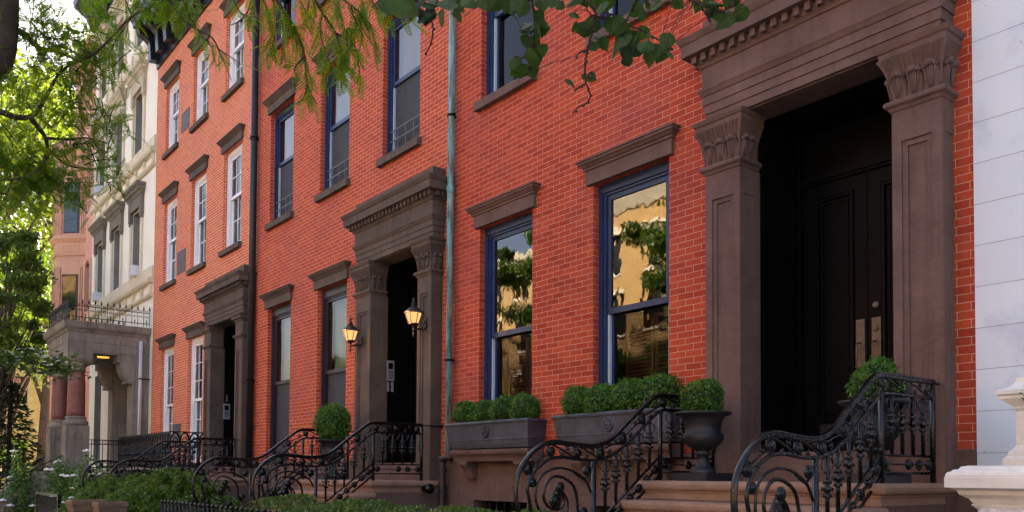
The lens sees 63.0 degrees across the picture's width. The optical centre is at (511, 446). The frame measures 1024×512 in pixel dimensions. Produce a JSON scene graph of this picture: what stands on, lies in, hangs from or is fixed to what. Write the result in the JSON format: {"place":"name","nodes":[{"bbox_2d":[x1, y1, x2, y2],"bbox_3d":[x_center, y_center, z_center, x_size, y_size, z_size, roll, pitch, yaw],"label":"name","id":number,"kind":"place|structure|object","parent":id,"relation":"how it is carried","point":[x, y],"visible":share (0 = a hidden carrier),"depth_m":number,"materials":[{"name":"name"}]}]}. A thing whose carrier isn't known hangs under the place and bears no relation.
{"place":"outdoors","nodes":[
{"label":"outdoors","id":0,"kind":"place"},
{"bbox_2d":[1,326,42,486],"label":"yellow building","id":1,"kind":"structure","parent":0,"point":[32,400],"depth_m":54.47,"materials":[{"name":"brick"}]},
{"bbox_2d":[10,376,27,402],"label":"window","id":2,"kind":"structure","parent":1,"relation":"in","point":[18,379],"depth_m":54.46,"materials":[{"name":"paint"}]},
{"bbox_2d":[2,0,91,286],"label":"sky","id":3,"kind":"structure","parent":0,"point":[69,3],"materials":[{"name":"white"}]},
{"bbox_2d":[0,339,95,383],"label":"street tree","id":4,"kind":"object","parent":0,"point":[6,356],"visible":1,"depth_m":11.35,"materials":[{"name":"green plant"}]},
{"bbox_2d":[130,0,260,507],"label":"brick house","id":5,"kind":"structure","parent":0,"point":[200,309],"depth_m":21.18,"materials":[{"name":"red brick"}]},
{"bbox_2d":[118,431,202,479],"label":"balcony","id":6,"kind":"structure","parent":5,"relation":"attached to","point":[143,443],"depth_m":21.13,"materials":[{"name":"metal"}]},
{"bbox_2d":[155,333,175,446],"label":"window","id":7,"kind":"structure","parent":5,"relation":"in","point":[168,340],"depth_m":23.54,"materials":[{"name":"white paint"}]},
{"bbox_2d":[158,180,178,290],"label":"window","id":8,"kind":"structure","parent":5,"relation":"in","point":[167,193],"depth_m":23.67,"materials":[{"name":"white paint"}]},
{"bbox_2d":[160,59,181,160],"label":"window","id":9,"kind":"structure","parent":5,"relation":"in","point":[174,69],"depth_m":23.67,"materials":[{"name":"white paint"}]},
{"bbox_2d":[184,154,208,275],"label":"window","id":10,"kind":"structure","parent":5,"relation":"in","point":[201,164],"depth_m":21.78,"materials":[{"name":"white paint"}]},
{"bbox_2d":[187,22,211,133],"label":"window","id":11,"kind":"structure","parent":5,"relation":"in","point":[202,71],"depth_m":21.86,"materials":[{"name":"white paint"}]},
{"bbox_2d":[181,321,224,462],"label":"window","id":12,"kind":"structure","parent":5,"relation":"in","point":[191,331],"depth_m":21.67,"materials":[{"name":"white paint"}]},
{"bbox_2d":[223,403,229,418],"bbox_3d":[-6.828,-0.850,19.986,0.165,0.370,0.018,2,-2,-39],"label":"intercom","id":13,"kind":"object","parent":5,"relation":"attached to","point":[226,411],"visible":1,"depth_m":19.98,"materials":[{"name":"metal"}]},
{"bbox_2d":[216,123,244,257],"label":"window","id":14,"kind":"structure","parent":5,"relation":"in","point":[233,242],"depth_m":19.91,"materials":[{"name":"white paint"}]},
{"bbox_2d":[219,0,244,102],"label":"window","id":15,"kind":"structure","parent":5,"relation":"in","point":[236,34],"depth_m":20.04,"materials":[{"name":"white paint"}]},
{"bbox_2d":[245,0,259,466],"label":"downpipe","id":16,"kind":"object","parent":5,"relation":"attached to","point":[254,139],"visible":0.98,"depth_m":18.12,"materials":[{"name":"metal"}]},
{"bbox_2d":[0,0,428,232],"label":"honey locust","id":17,"kind":"object","parent":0,"point":[11,32],"visible":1,"depth_m":7.68,"materials":[{"name":"green plant"}]},
{"bbox_2d":[252,0,757,508],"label":"brick house","id":18,"kind":"structure","parent":0,"point":[352,208],"depth_m":14.47,"materials":[{"name":"red brick"}]},
{"bbox_2d":[259,284,294,460],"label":"window","id":19,"kind":"structure","parent":18,"relation":"in","point":[281,316],"depth_m":17.58,"materials":[{"name":"glass"}]},
{"bbox_2d":[262,77,297,230],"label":"window","id":20,"kind":"structure","parent":18,"relation":"in","point":[284,122],"depth_m":17.59,"materials":[{"name":"glass"}]},
{"bbox_2d":[267,0,296,56],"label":"window","id":21,"kind":"structure","parent":18,"relation":"in","point":[288,5],"depth_m":17.87,"materials":[{"name":"grey glass"}]},
{"bbox_2d":[311,27,352,202],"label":"window","id":22,"kind":"structure","parent":18,"relation":"in","point":[337,109],"depth_m":15.72,"materials":[{"name":"glass"}]},
{"bbox_2d":[307,260,387,459],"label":"window","id":23,"kind":"structure","parent":18,"relation":"in","point":[334,299],"depth_m":15.71,"materials":[{"name":"glass"}]},
{"bbox_2d":[342,317,362,352],"bbox_3d":[-2.663,-1.863,13.877,0.317,0.595,0.298,0,-2,6],"label":"wall lantern","id":24,"kind":"object","parent":18,"relation":"attached to","point":[350,331],"depth_m":13.83,"materials":[{"name":"brown metal"}]},
{"bbox_2d":[386,360,393,391],"bbox_3d":[-2.031,-1.184,13.963,0.140,0.520,0.018,2,-2,-39],"label":"intercom","id":25,"kind":"object","parent":18,"relation":"attached to","point":[390,370],"visible":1,"depth_m":13.96,"materials":[{"name":"metal"}]},
{"bbox_2d":[372,1,421,167],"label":"window","id":26,"kind":"structure","parent":18,"relation":"in","point":[403,97],"depth_m":13.89,"materials":[{"name":"grey glass"}]},
{"bbox_2d":[412,270,417,462],"bbox_3d":[-1.252,-1.383,13.687,0.127,3.310,1.440,2,-2,-39],"label":"door","id":27,"kind":"structure","parent":18,"relation":"in","point":[415,290],"depth_m":14.17,"materials":[{"name":"black paint"}]},
{"bbox_2d":[404,297,426,336],"bbox_3d":[-1.434,-1.916,12.338,0.317,0.595,0.298,0,-2,6],"label":"wall lantern","id":28,"kind":"object","parent":18,"relation":"attached to","point":[413,313],"depth_m":12.29,"materials":[{"name":"brown metal"}]},
{"bbox_2d":[445,9,456,452],"bbox_3d":[-0.880,-5.655,12.266,0.135,11.500,0.147,0,-2,2],"label":"downpipe","id":29,"kind":"object","parent":18,"relation":"attached to","point":[452,117],"visible":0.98,"depth_m":12.16,"materials":[{"name":"teal metal"}]},
{"bbox_2d":[378,0,749,113],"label":"broadleaf tree","id":30,"kind":"object","parent":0,"point":[628,44],"visible":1,"depth_m":3.65,"materials":[{"name":"green plant"}]},
{"bbox_2d":[449,0,977,511],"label":"brick house","id":31,"kind":"structure","parent":0,"point":[639,218],"depth_m":8.53,"materials":[{"name":"red brick"}]},
{"bbox_2d":[437,453,452,507],"bbox_3d":[-0.960,0.942,12.006,0.260,1.696,0.135,-1,-2,36],"label":"drain pipe","id":32,"kind":"object","parent":31,"relation":"attached to","point":[442,468],"visible":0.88,"depth_m":12.01,"materials":[{"name":"brown metal"}]},
{"bbox_2d":[444,418,546,449],"bbox_3d":[-0.261,-0.161,11.116,0.331,0.355,1.838,2,-2,-39],"label":"window planter","id":33,"kind":"object","parent":31,"relation":"on","point":[515,433],"visible":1,"depth_m":10.83,"materials":[{"name":"stone"}]},
{"bbox_2d":[451,399,475,422],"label":"boxwood","id":34,"kind":"object","parent":33,"relation":"in","point":[459,413],"visible":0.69,"depth_m":11.52,"materials":[{"name":"green plant"}]},
{"bbox_2d":[468,399,493,421],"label":"boxwood","id":35,"kind":"object","parent":33,"relation":"in","point":[479,409],"visible":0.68,"depth_m":11.18,"materials":[{"name":"green plant"}]},
{"bbox_2d":[486,394,512,420],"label":"boxwood","id":36,"kind":"object","parent":33,"relation":"in","point":[499,407],"visible":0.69,"depth_m":10.85,"materials":[{"name":"green plant"}]},
{"bbox_2d":[508,390,539,418],"bbox_3d":[0.170,-0.443,10.645,0.444,0.559,0.444,0,-2,0],"label":"boxwood","id":37,"kind":"object","parent":33,"relation":"in","point":[523,405],"visible":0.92,"depth_m":10.51,"materials":[{"name":"green plant"}]},
{"bbox_2d":[465,181,540,400],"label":"window","id":38,"kind":"structure","parent":31,"relation":"in","point":[508,244],"depth_m":11.75,"materials":[{"name":"glass"}]},
{"bbox_2d":[482,500,526,511],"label":"basement window","id":39,"kind":"structure","parent":31,"relation":"in","point":[503,506],"depth_m":11.46,"materials":[{"name":"black glass"}]},
{"bbox_2d":[474,0,536,112],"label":"window","id":40,"kind":"structure","parent":31,"relation":"in","point":[504,43],"depth_m":11.86,"materials":[{"name":"glass"}]},
{"bbox_2d":[551,407,684,445],"bbox_3d":[1.158,-0.211,9.339,0.331,0.355,1.828,2,-2,-39],"label":"window planter","id":41,"kind":"object","parent":31,"relation":"on","point":[594,427],"visible":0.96,"depth_m":9.31,"materials":[{"name":"stone"}]},
{"bbox_2d":[557,385,590,419],"bbox_3d":[0.797,-0.468,9.851,0.481,0.564,0.480,2,-2,-39],"label":"boxwood","id":42,"kind":"object","parent":41,"relation":"in","point":[573,401],"visible":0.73,"depth_m":9.73,"materials":[{"name":"green plant"}]},
{"bbox_2d":[581,383,618,412],"bbox_3d":[1.028,-0.471,9.522,0.486,0.551,0.469,1,-2,-11],"label":"boxwood","id":43,"kind":"object","parent":41,"relation":"in","point":[596,399],"visible":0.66,"depth_m":9.39,"materials":[{"name":"green plant"}]},
{"bbox_2d":[606,377,643,410],"bbox_3d":[1.314,-0.492,9.197,0.523,0.576,0.540,2,-2,-39],"label":"boxwood","id":44,"kind":"object","parent":41,"relation":"in","point":[624,391],"visible":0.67,"depth_m":9.08,"materials":[{"name":"green plant"}]},
{"bbox_2d":[633,371,682,408],"bbox_3d":[1.562,-0.507,8.883,0.508,0.587,0.502,2,-2,-39],"label":"boxwood","id":45,"kind":"object","parent":41,"relation":"in","point":[657,383],"visible":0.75,"depth_m":8.74,"materials":[{"name":"green plant"}]},
{"bbox_2d":[585,0,671,47],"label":"window","id":46,"kind":"structure","parent":31,"relation":"in","point":[621,7],"depth_m":10.01,"materials":[{"name":"blue paint"}]},
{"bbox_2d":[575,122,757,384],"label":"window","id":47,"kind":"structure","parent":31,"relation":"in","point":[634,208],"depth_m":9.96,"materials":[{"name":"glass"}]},
{"bbox_2d":[800,110,894,451],"bbox_3d":[3.435,-1.583,8.085,0.154,3.300,1.490,2,-2,-39],"label":"door","id":48,"kind":"structure","parent":31,"relation":"in","point":[846,184],"depth_m":8.31,"materials":[{"name":"black paint"}]},
{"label":"front yards","id":49,"kind":"structure","parent":0,"visible":0},
{"bbox_2d":[0,315,27,407],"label":"street tree","id":50,"kind":"object","parent":49,"relation":"on","point":[16,323],"visible":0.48,"depth_m":26.02,"materials":[{"name":"green plant"}]},
{"bbox_2d":[0,435,29,487],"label":"garden shrub","id":51,"kind":"object","parent":49,"relation":"on","point":[13,442],"visible":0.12,"depth_m":32.05,"materials":[{"name":"green plant"}]},
{"bbox_2d":[0,449,41,511],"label":"rose bush","id":52,"kind":"object","parent":49,"relation":"on","point":[15,485],"visible":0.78,"depth_m":22.35,"materials":[{"name":"green plant"}]},
{"bbox_2d":[0,224,43,348],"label":"street tree","id":53,"kind":"object","parent":49,"relation":"on","point":[26,315],"visible":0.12,"depth_m":33.79,"materials":[{"name":"green plant"}]},
{"bbox_2d":[0,380,45,489],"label":"conifer","id":54,"kind":"object","parent":49,"relation":"on","point":[8,437],"visible":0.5,"depth_m":27.48,"materials":[{"name":"green plant"}]},
{"bbox_2d":[0,213,52,490],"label":"street tree","id":55,"kind":"object","parent":49,"relation":"on","point":[49,265],"visible":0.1,"depth_m":38.34,"materials":[{"name":"green plant"}]},
{"bbox_2d":[0,227,57,401],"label":"street tree","id":56,"kind":"object","parent":49,"relation":"on","point":[31,286],"visible":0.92,"depth_m":26.70,"materials":[{"name":"green plant"}]},
{"bbox_2d":[35,492,61,511],"bbox_3d":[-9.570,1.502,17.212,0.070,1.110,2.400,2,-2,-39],"label":"stone planter","id":57,"kind":"structure","parent":49,"relation":"on","point":[48,503],"depth_m":17.16,"materials":[{"name":"grey stone"}]},
{"bbox_2d":[28,452,84,511],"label":"rose bush","id":58,"kind":"object","parent":49,"relation":"on","point":[59,473],"visible":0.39,"depth_m":21.89,"materials":[{"name":"green plant"}]},
{"bbox_2d":[47,35,96,422],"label":"pink townhouse","id":59,"kind":"structure","parent":49,"relation":"on","point":[71,241],"depth_m":31.71,"materials":[{"name":"stone"}]},
{"bbox_2d":[83,258,91,311],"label":"window","id":60,"kind":"structure","parent":59,"relation":"in","point":[88,259],"depth_m":30.90,"materials":[{"name":"paint"}]},
{"bbox_2d":[85,136,93,196],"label":"window","id":61,"kind":"structure","parent":59,"relation":"in","point":[91,136],"depth_m":30.97,"materials":[{"name":"paint"}]},
{"bbox_2d":[0,319,151,511],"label":"portico","id":62,"kind":"structure","parent":49,"relation":"on","point":[68,428],"depth_m":24.18,"materials":[{"name":"stone"}]},
{"bbox_2d":[0,456,44,478],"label":"hand rail","id":63,"kind":"object","parent":62,"relation":"attached to","point":[27,465],"visible":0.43,"depth_m":24.93,"materials":[{"name":"black metal"}]},
{"bbox_2d":[0,455,61,485],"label":"hand rail","id":64,"kind":"object","parent":62,"relation":"attached to","point":[31,470],"visible":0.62,"depth_m":22.74,"materials":[{"name":"black metal"}]},
{"bbox_2d":[49,298,150,328],"bbox_3d":[-12.369,-3.806,25.006,2.165,0.620,2.992,2,-2,-39],"label":"balcony railing","id":65,"kind":"object","parent":62,"relation":"on","point":[56,316],"visible":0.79,"depth_m":24.03,"materials":[{"name":"black metal"}]},
{"bbox_2d":[90,439,119,471],"bbox_3d":[-11.409,0.257,23.829,1.181,0.912,0.028,2,-2,-39],"label":"porch railing","id":66,"kind":"object","parent":62,"relation":"attached to","point":[102,444],"visible":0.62,"depth_m":23.68,"materials":[{"name":"black metal"}]},
{"bbox_2d":[65,499,106,511],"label":"clay planter","id":67,"kind":"object","parent":49,"relation":"on","point":[82,505],"visible":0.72,"depth_m":12.60,"materials":[{"name":"ceramic"}]},
{"bbox_2d":[61,449,117,511],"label":"rose bush","id":68,"kind":"object","parent":49,"relation":"on","point":[74,487],"visible":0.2,"depth_m":20.12,"materials":[{"name":"green plant"}]},
{"bbox_2d":[55,472,148,511],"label":"evergreen shrub","id":69,"kind":"object","parent":49,"relation":"on","point":[101,489],"visible":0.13,"depth_m":15.45,"materials":[{"name":"green plant"}]},
{"bbox_2d":[92,501,128,511],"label":"clay planter","id":70,"kind":"object","parent":49,"relation":"on","point":[110,506],"visible":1,"depth_m":11.91,"materials":[{"name":"ceramic"}]},
{"bbox_2d":[73,0,157,474],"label":"cream townhouse","id":71,"kind":"structure","parent":49,"relation":"on","point":[123,238],"depth_m":27.04,"materials":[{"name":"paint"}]},
{"bbox_2d":[91,291,101,301],"bbox_3d":[-14.585,-5.290,29.588,0.470,0.300,0.400,2,-2,-39],"label":"air conditioner","id":72,"kind":"object","parent":71,"relation":"attached to","point":[97,296],"visible":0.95,"depth_m":29.37,"materials":[{"name":"metal"}]},
{"bbox_2d":[93,376,100,461],"bbox_3d":[-14.523,-0.970,29.504,0.217,3.100,0.978,2,-2,-39],"label":"window","id":73,"kind":"structure","parent":71,"relation":"in","point":[97,405],"depth_m":29.87,"materials":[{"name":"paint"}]},
{"bbox_2d":[92,184,103,196],"bbox_3d":[-14.748,-9.162,29.950,0.470,0.300,0.400,2,-2,-39],"label":"air conditioner","id":74,"kind":"object","parent":71,"relation":"attached to","point":[97,188],"visible":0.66,"depth_m":29.74,"materials":[{"name":"metal"}]},
{"bbox_2d":[88,217,107,305],"bbox_3d":[-14.595,-6.496,29.601,0.490,2.850,1.800,2,-2,-39],"label":"window","id":75,"kind":"structure","parent":71,"relation":"in","point":[98,232],"depth_m":29.73,"materials":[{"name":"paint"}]},
{"bbox_2d":[90,110,109,199],"bbox_3d":[-14.571,-10.298,29.726,0.490,2.720,1.800,2,-2,-39],"label":"window","id":76,"kind":"structure","parent":71,"relation":"in","point":[105,140],"depth_m":29.71,"materials":[{"name":"paint"}]},
{"bbox_2d":[92,21,111,102],"bbox_3d":[-14.550,-13.702,29.838,0.490,2.370,1.800,2,-2,-39],"label":"window","id":77,"kind":"structure","parent":71,"relation":"in","point":[103,26],"depth_m":30.06,"materials":[{"name":"paint"}]},
{"bbox_2d":[103,200,124,294],"bbox_3d":[-13.142,-6.546,27.780,0.490,2.850,1.800,2,-2,-39],"label":"window","id":78,"kind":"structure","parent":71,"relation":"in","point":[114,214],"depth_m":28.08,"materials":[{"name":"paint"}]},
{"bbox_2d":[106,86,127,179],"bbox_3d":[-13.118,-10.349,27.906,0.490,2.720,1.800,2,-2,-39],"label":"window","id":79,"kind":"structure","parent":71,"relation":"in","point":[116,97],"depth_m":27.77,"materials":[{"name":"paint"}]},
{"bbox_2d":[108,0,128,78],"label":"window","id":80,"kind":"structure","parent":71,"relation":"in","point":[120,18],"depth_m":28.09,"materials":[{"name":"paint"}]},
{"bbox_2d":[128,265,138,276],"bbox_3d":[-11.529,-5.397,25.759,0.470,0.300,0.400,2,-2,-39],"label":"air conditioner","id":81,"kind":"object","parent":71,"relation":"attached to","point":[133,270],"visible":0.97,"depth_m":25.55,"materials":[{"name":"metal"}]},
{"bbox_2d":[133,0,142,51],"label":"window","id":82,"kind":"structure","parent":71,"relation":"in","point":[136,39],"depth_m":26.54,"materials":[{"name":"paint"}]},
{"bbox_2d":[122,180,154,283],"bbox_3d":[-11.542,-6.595,26.000,0.770,2.850,1.800,2,-2,-39],"label":"window","id":83,"kind":"structure","parent":71,"relation":"in","point":[135,194],"depth_m":26.06,"materials":[{"name":"paint"}]},
{"bbox_2d":[124,58,157,161],"bbox_3d":[-11.518,-10.398,26.125,0.770,2.720,1.800,2,-2,-39],"label":"window","id":84,"kind":"structure","parent":71,"relation":"in","point":[139,70],"depth_m":26.27,"materials":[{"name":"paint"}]},
{"bbox_2d":[137,341,149,434],"bbox_3d":[-10.683,-1.269,24.248,0.341,3.600,0.162,2,-2,-39],"label":"downpipe","id":85,"kind":"object","parent":71,"relation":"attached to","point":[140,378],"visible":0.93,"depth_m":24.17,"materials":[{"name":"metal"}]},
{"bbox_2d":[101,465,244,511],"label":"evergreen shrub","id":86,"kind":"object","parent":49,"relation":"on","point":[150,493],"visible":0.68,"depth_m":13.73,"materials":[{"name":"green plant"}]},
{"bbox_2d":[157,477,248,508],"bbox_3d":[-7.870,1.402,18.111,3.416,1.491,2.624,2,-2,-39],"label":"stoop","id":87,"kind":"object","parent":49,"relation":"on","point":[242,485],"visible":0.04,"depth_m":18.06,"materials":[{"name":"brown stone"}]},
{"bbox_2d":[82,440,205,487],"bbox_3d":[-8.298,0.830,19.205,2.891,1.982,0.059,2,-2,-39],"label":"stoop railing","id":88,"kind":"object","parent":87,"relation":"on","point":[88,469],"visible":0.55,"depth_m":19.18,"materials":[{"name":"black metal"}]},
{"bbox_2d":[108,437,239,479],"bbox_3d":[-6.869,0.780,17.430,2.891,1.982,0.059,2,-2,-39],"label":"stoop railing","id":89,"kind":"object","parent":87,"relation":"on","point":[114,469],"visible":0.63,"depth_m":17.50,"materials":[{"name":"black metal"}]},
{"bbox_2d":[160,500,288,511],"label":"picket fence","id":90,"kind":"object","parent":49,"relation":"on","point":[207,506],"visible":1,"depth_m":10.06,"materials":[{"name":"black metal"}]},
{"bbox_2d":[267,479,446,511],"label":"stoop","id":91,"kind":"object","parent":49,"relation":"on","point":[405,492],"visible":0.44,"depth_m":11.87,"materials":[{"name":"brown stone"}]},
{"bbox_2d":[159,499,201,511],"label":"picket fence","id":92,"kind":"object","parent":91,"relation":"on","point":[181,508],"visible":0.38,"depth_m":11.61,"materials":[{"name":"black metal"}]},
{"bbox_2d":[192,428,360,511],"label":"stoop railing","id":93,"kind":"object","parent":91,"relation":"on","point":[221,490],"visible":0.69,"depth_m":12.83,"materials":[{"name":"black metal"}]},
{"bbox_2d":[316,439,348,479],"bbox_3d":[-2.902,0.206,13.483,0.528,0.635,0.528,2,-2,-39],"label":"urn","id":94,"kind":"object","parent":91,"relation":"on","point":[327,445],"visible":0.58,"depth_m":13.34,"materials":[{"name":"metal"}]},
{"bbox_2d":[312,402,351,439],"bbox_3d":[-2.904,-0.391,13.495,0.675,0.708,0.662,2,-2,-39],"label":"boxwood","id":95,"kind":"object","parent":94,"relation":"in","point":[333,421],"visible":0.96,"depth_m":13.33,"materials":[{"name":"green plant"}]},
{"bbox_2d":[251,421,443,511],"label":"stoop railing","id":96,"kind":"object","parent":91,"relation":"on","point":[260,470],"visible":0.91,"depth_m":11.38,"materials":[{"name":"black metal"}]},
{"bbox_2d":[421,484,434,493],"bbox_3d":[-1.208,0.594,11.888,0.144,0.144,0.170,2,-2,-39],"label":"standpipe","id":97,"kind":"object","parent":91,"relation":"attached to","point":[428,488],"visible":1,"depth_m":11.83,"materials":[{"name":"black metal"}]},
{"bbox_2d":[248,493,552,511],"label":"hedge","id":98,"kind":"object","parent":49,"relation":"on","point":[365,505],"visible":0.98,"depth_m":8.53,"materials":[{"name":"green plant"}]},
{"bbox_2d":[613,480,957,511],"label":"stoop","id":99,"kind":"object","parent":49,"relation":"on","point":[681,496],"visible":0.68,"depth_m":6.48,"materials":[{"name":"brown stone"}]},
{"bbox_2d":[513,393,714,511],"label":"stoop railing","id":100,"kind":"object","parent":99,"relation":"on","point":[526,468],"visible":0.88,"depth_m":7.36,"materials":[{"name":"black metal"}]},
{"bbox_2d":[673,410,732,480],"bbox_3d":[1.738,-0.003,7.608,0.517,0.622,0.517,2,-2,-39],"label":"urn","id":101,"kind":"object","parent":99,"relation":"on","point":[703,436],"visible":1,"depth_m":7.48,"materials":[{"name":"metal"}]},
{"bbox_2d":[679,378,725,410],"bbox_3d":[1.741,-0.391,7.622,0.433,0.486,0.422,2,-2,-39],"label":"boxwood","id":102,"kind":"object","parent":101,"relation":"in","point":[704,394],"visible":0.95,"depth_m":7.51,"materials":[{"name":"green plant"}]},
{"bbox_2d":[730,371,939,511],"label":"stoop railing","id":103,"kind":"object","parent":99,"relation":"on","point":[744,467],"visible":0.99,"depth_m":5.72,"materials":[{"name":"black metal"}]},
{"bbox_2d":[838,398,911,482],"bbox_3d":[2.749,-0.038,6.342,0.517,0.622,0.517,2,-2,-39],"label":"urn","id":104,"kind":"object","parent":99,"relation":"on","point":[898,478],"visible":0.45,"depth_m":6.23,"materials":[{"name":"metal"}]},
{"bbox_2d":[845,355,906,397],"bbox_3d":[2.758,-0.424,6.338,0.452,0.559,0.455,0,-2,9],"label":"boxwood","id":105,"kind":"object","parent":104,"relation":"in","point":[863,374],"visible":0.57,"depth_m":6.24,"materials":[{"name":"green plant"}]},
{"bbox_2d":[971,0,1023,511],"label":"white townhouse","id":106,"kind":"structure","parent":49,"relation":"on","point":[998,85],"depth_m":6.43,"materials":[{"name":"paint"}]},
{"bbox_2d":[944,465,1023,511],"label":"stone ledge","id":107,"kind":"object","parent":106,"relation":"attached to","point":[994,488],"visible":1,"depth_m":4.97,"materials":[{"name":"white stone"}]},
{"bbox_2d":[995,377,1023,464],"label":"pedestal","id":108,"kind":"object","parent":107,"relation":"on","point":[1011,395],"visible":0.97,"depth_m":5.40,"materials":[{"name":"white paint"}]},
{"label":"ground","id":109,"kind":"structure","parent":0,"visible":0},
{"bbox_2d":[0,48,75,293],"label":"street tree","id":110,"kind":"object","parent":109,"relation":"on","point":[44,237],"visible":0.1,"depth_m":40.18,"materials":[{"name":"green plant"}]},
{"bbox_2d":[0,22,88,470],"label":"street tree","id":111,"kind":"object","parent":109,"relation":"on","point":[44,398],"visible":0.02,"depth_m":51.15,"materials":[{"name":"green plant"}]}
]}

